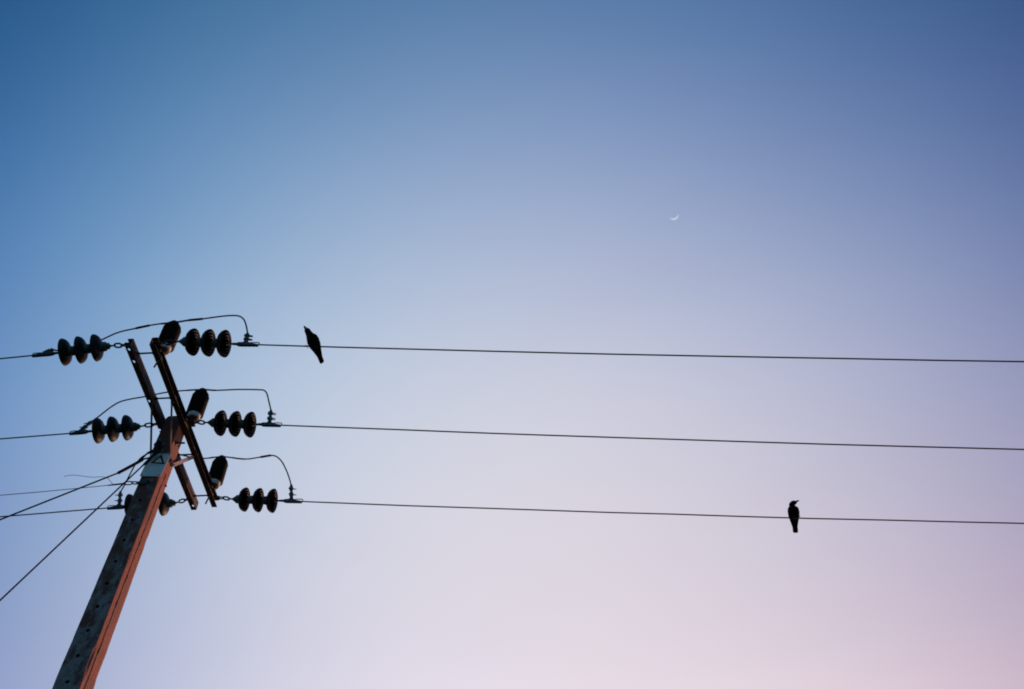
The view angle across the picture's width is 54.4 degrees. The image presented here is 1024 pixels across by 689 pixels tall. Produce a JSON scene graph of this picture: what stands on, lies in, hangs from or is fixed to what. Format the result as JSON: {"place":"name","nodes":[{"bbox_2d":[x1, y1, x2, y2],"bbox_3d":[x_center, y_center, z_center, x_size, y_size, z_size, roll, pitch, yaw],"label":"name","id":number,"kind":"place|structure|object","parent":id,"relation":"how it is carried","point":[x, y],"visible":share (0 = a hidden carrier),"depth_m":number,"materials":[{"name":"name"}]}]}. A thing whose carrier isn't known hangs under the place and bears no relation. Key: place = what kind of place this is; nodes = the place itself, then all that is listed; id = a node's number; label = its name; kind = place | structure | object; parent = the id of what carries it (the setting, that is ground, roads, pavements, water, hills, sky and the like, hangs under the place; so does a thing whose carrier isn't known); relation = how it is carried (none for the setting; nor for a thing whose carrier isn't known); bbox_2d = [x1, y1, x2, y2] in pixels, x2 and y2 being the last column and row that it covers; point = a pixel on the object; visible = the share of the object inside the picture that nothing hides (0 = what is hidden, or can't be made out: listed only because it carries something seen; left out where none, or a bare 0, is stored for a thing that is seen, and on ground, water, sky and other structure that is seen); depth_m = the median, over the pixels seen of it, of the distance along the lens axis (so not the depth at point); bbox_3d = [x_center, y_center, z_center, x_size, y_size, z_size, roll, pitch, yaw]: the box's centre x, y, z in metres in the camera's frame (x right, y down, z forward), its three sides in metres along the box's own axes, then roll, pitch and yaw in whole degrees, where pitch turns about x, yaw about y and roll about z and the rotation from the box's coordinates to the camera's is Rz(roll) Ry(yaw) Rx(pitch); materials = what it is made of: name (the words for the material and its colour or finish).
{"place":"outdoors","nodes":[
{"label":"outdoors","id":0,"kind":"place"},
{"bbox_2d":[0,0,1023,688],"label":"sky","id":1,"kind":"structure","parent":0,"point":[774,178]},
{"bbox_3d":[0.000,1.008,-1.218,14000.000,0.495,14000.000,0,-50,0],"label":"ground","id":2,"kind":"structure","parent":0,"visible":0},
{"bbox_2d":[52,337,220,688],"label":"utility pole","id":3,"kind":"object","parent":2,"relation":"on","point":[81,665],"visible":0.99,"depth_m":8.77,"materials":[{"name":"brown"}]},
{"bbox_2d":[0,475,149,495],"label":"service wire","id":4,"kind":"object","parent":3,"relation":"attached to","point":[144,481],"visible":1,"depth_m":9.11,"materials":[{"name":"grey metal"}]},
{"bbox_2d":[31,334,124,365],"bbox_3d":[-3.970,0.050,9.130,0.856,0.292,0.273,0,-50,0],"label":"insulator string","id":5,"kind":"object","parent":3,"relation":"attached to","point":[80,350],"visible":1,"depth_m":9.08,"materials":[{"name":"ceramic"}]},
{"bbox_2d":[0,355,30,358],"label":"power line","id":6,"kind":"object","parent":5,"relation":"attached to","point":[16,357],"visible":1,"depth_m":9.10,"materials":[{"name":"black metal"}]},
{"bbox_2d":[0,448,155,519],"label":"guy wire","id":7,"kind":"object","parent":3,"relation":"attached to","point":[142,459],"visible":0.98,"depth_m":9.22,"materials":[{"name":"grey metal"}]},
{"bbox_2d":[0,440,162,600],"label":"guy wire","id":8,"kind":"object","parent":3,"relation":"attached to","point":[156,452],"visible":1,"depth_m":8.89,"materials":[{"name":"grey metal"}]},
{"bbox_2d":[69,415,156,443],"bbox_3d":[-3.913,0.832,9.780,0.874,0.277,0.273,0,-50,0],"label":"insulator string","id":9,"kind":"object","parent":3,"relation":"attached to","point":[113,428],"visible":1,"depth_m":9.73,"materials":[{"name":"ceramic"}]},
{"bbox_2d":[0,433,68,439],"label":"power line","id":10,"kind":"object","parent":9,"relation":"attached to","point":[34,436],"visible":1,"depth_m":9.77,"materials":[{"name":"black metal"}]},
{"bbox_2d":[107,491,186,515],"bbox_3d":[-3.834,1.663,10.500,0.862,0.342,0.255,-3,-50,2],"label":"insulator string","id":11,"kind":"object","parent":3,"relation":"attached to","point":[167,503],"visible":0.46,"depth_m":10.44,"materials":[{"name":"ceramic"}]},
{"bbox_2d":[0,507,106,516],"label":"power line","id":12,"kind":"object","parent":11,"relation":"attached to","point":[55,512],"visible":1,"depth_m":10.47,"materials":[{"name":"black metal"}]},
{"bbox_2d":[140,453,170,476],"bbox_3d":[-3.322,1.119,9.280,0.225,0.306,0.007,-3,-50,2],"label":"warning sign","id":13,"kind":"object","parent":3,"relation":"attached to","point":[155,465],"visible":1,"depth_m":9.27,"materials":[{"name":"metal"}]},
{"bbox_2d":[158,320,180,354],"bbox_3d":[-3.248,-0.056,9.410,0.172,0.485,0.172,0,-50,0],"label":"post insulator","id":14,"kind":"object","parent":3,"relation":"attached to","point":[171,330],"visible":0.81,"depth_m":9.37,"materials":[{"name":"ceramic"}]},
{"bbox_2d":[55,315,247,350],"bbox_3d":[-3.318,-0.099,9.380,1.801,0.552,0.187,-3,-50,2],"label":"jumper cable","id":15,"kind":"object","parent":14,"relation":"attached to","point":[148,325],"visible":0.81,"depth_m":9.56,"materials":[{"name":"black metal"}]},
{"bbox_2d":[186,388,208,420],"bbox_3d":[-3.149,0.617,9.967,0.172,0.485,0.172,0,-50,0],"label":"post insulator","id":16,"kind":"object","parent":3,"relation":"on","point":[197,405],"visible":0.98,"depth_m":9.91,"materials":[{"name":"ceramic"}]},
{"bbox_2d":[92,389,270,420],"bbox_3d":[-3.275,0.608,10.026,1.805,0.411,0.067,-3,-50,2],"label":"jumper cable","id":17,"kind":"object","parent":16,"relation":"attached to","point":[265,391],"visible":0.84,"depth_m":10.13,"materials":[{"name":"black metal"}]},
{"bbox_2d":[157,328,259,357],"bbox_3d":[-2.770,-0.015,9.086,0.965,0.299,0.274,0,-50,0],"label":"insulator string","id":18,"kind":"object","parent":3,"relation":"attached to","point":[192,342],"visible":1,"depth_m":9.05,"materials":[{"name":"ceramic"}]},
{"bbox_2d":[258,344,1023,361],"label":"power line","id":19,"kind":"object","parent":18,"relation":"attached to","point":[644,354],"visible":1,"depth_m":8.56,"materials":[{"name":"black metal"}]},
{"bbox_2d":[304,326,323,363],"bbox_3d":[-1.803,-0.003,9.041,0.113,0.279,0.282,-26,-55,20],"label":"crow","id":20,"kind":"object","parent":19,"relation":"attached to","point":[312,338],"visible":0.99,"depth_m":9.02,"materials":[{"name":"black"}]},
{"bbox_2d":[209,455,227,489],"bbox_3d":[-3.135,1.372,10.591,0.172,0.485,0.172,0,-50,0],"label":"post insulator","id":21,"kind":"object","parent":3,"relation":"attached to","point":[218,469],"visible":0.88,"depth_m":10.55,"materials":[{"name":"ceramic"}]},
{"bbox_2d":[121,453,290,490],"bbox_3d":[-3.266,1.299,10.783,1.861,0.607,0.148,-3,-50,2],"label":"jumper cable","id":22,"kind":"object","parent":21,"relation":"attached to","point":[269,455],"visible":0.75,"depth_m":10.78,"materials":[{"name":"black metal"}]},
{"bbox_2d":[193,409,281,437],"bbox_3d":[-2.681,0.767,9.733,0.894,0.321,0.274,0,-50,0],"label":"insulator string","id":23,"kind":"object","parent":3,"relation":"attached to","point":[220,423],"visible":1,"depth_m":9.69,"materials":[{"name":"ceramic"}]},
{"bbox_2d":[281,425,1023,449],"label":"power line","id":24,"kind":"object","parent":23,"relation":"attached to","point":[659,438],"visible":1,"depth_m":9.19,"materials":[{"name":"black metal"}]},
{"bbox_2d":[218,484,302,512],"bbox_3d":[-2.632,1.612,10.441,0.910,0.343,0.274,0,-50,0],"label":"insulator string","id":25,"kind":"object","parent":3,"relation":"attached to","point":[244,499],"visible":1,"depth_m":10.38,"materials":[{"name":"ceramic"}]},
{"bbox_2d":[302,501,1023,523],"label":"power line","id":26,"kind":"object","parent":25,"relation":"attached to","point":[668,513],"visible":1,"depth_m":9.92,"materials":[{"name":"black metal"}]},
{"bbox_2d":[788,500,799,532],"bbox_3d":[2.796,1.698,9.859,0.114,0.266,0.204,0,-50,0],"label":"crow","id":27,"kind":"object","parent":26,"relation":"on","point":[793,510],"visible":0.98,"depth_m":9.85,"materials":[{"name":"black"}]}
]}

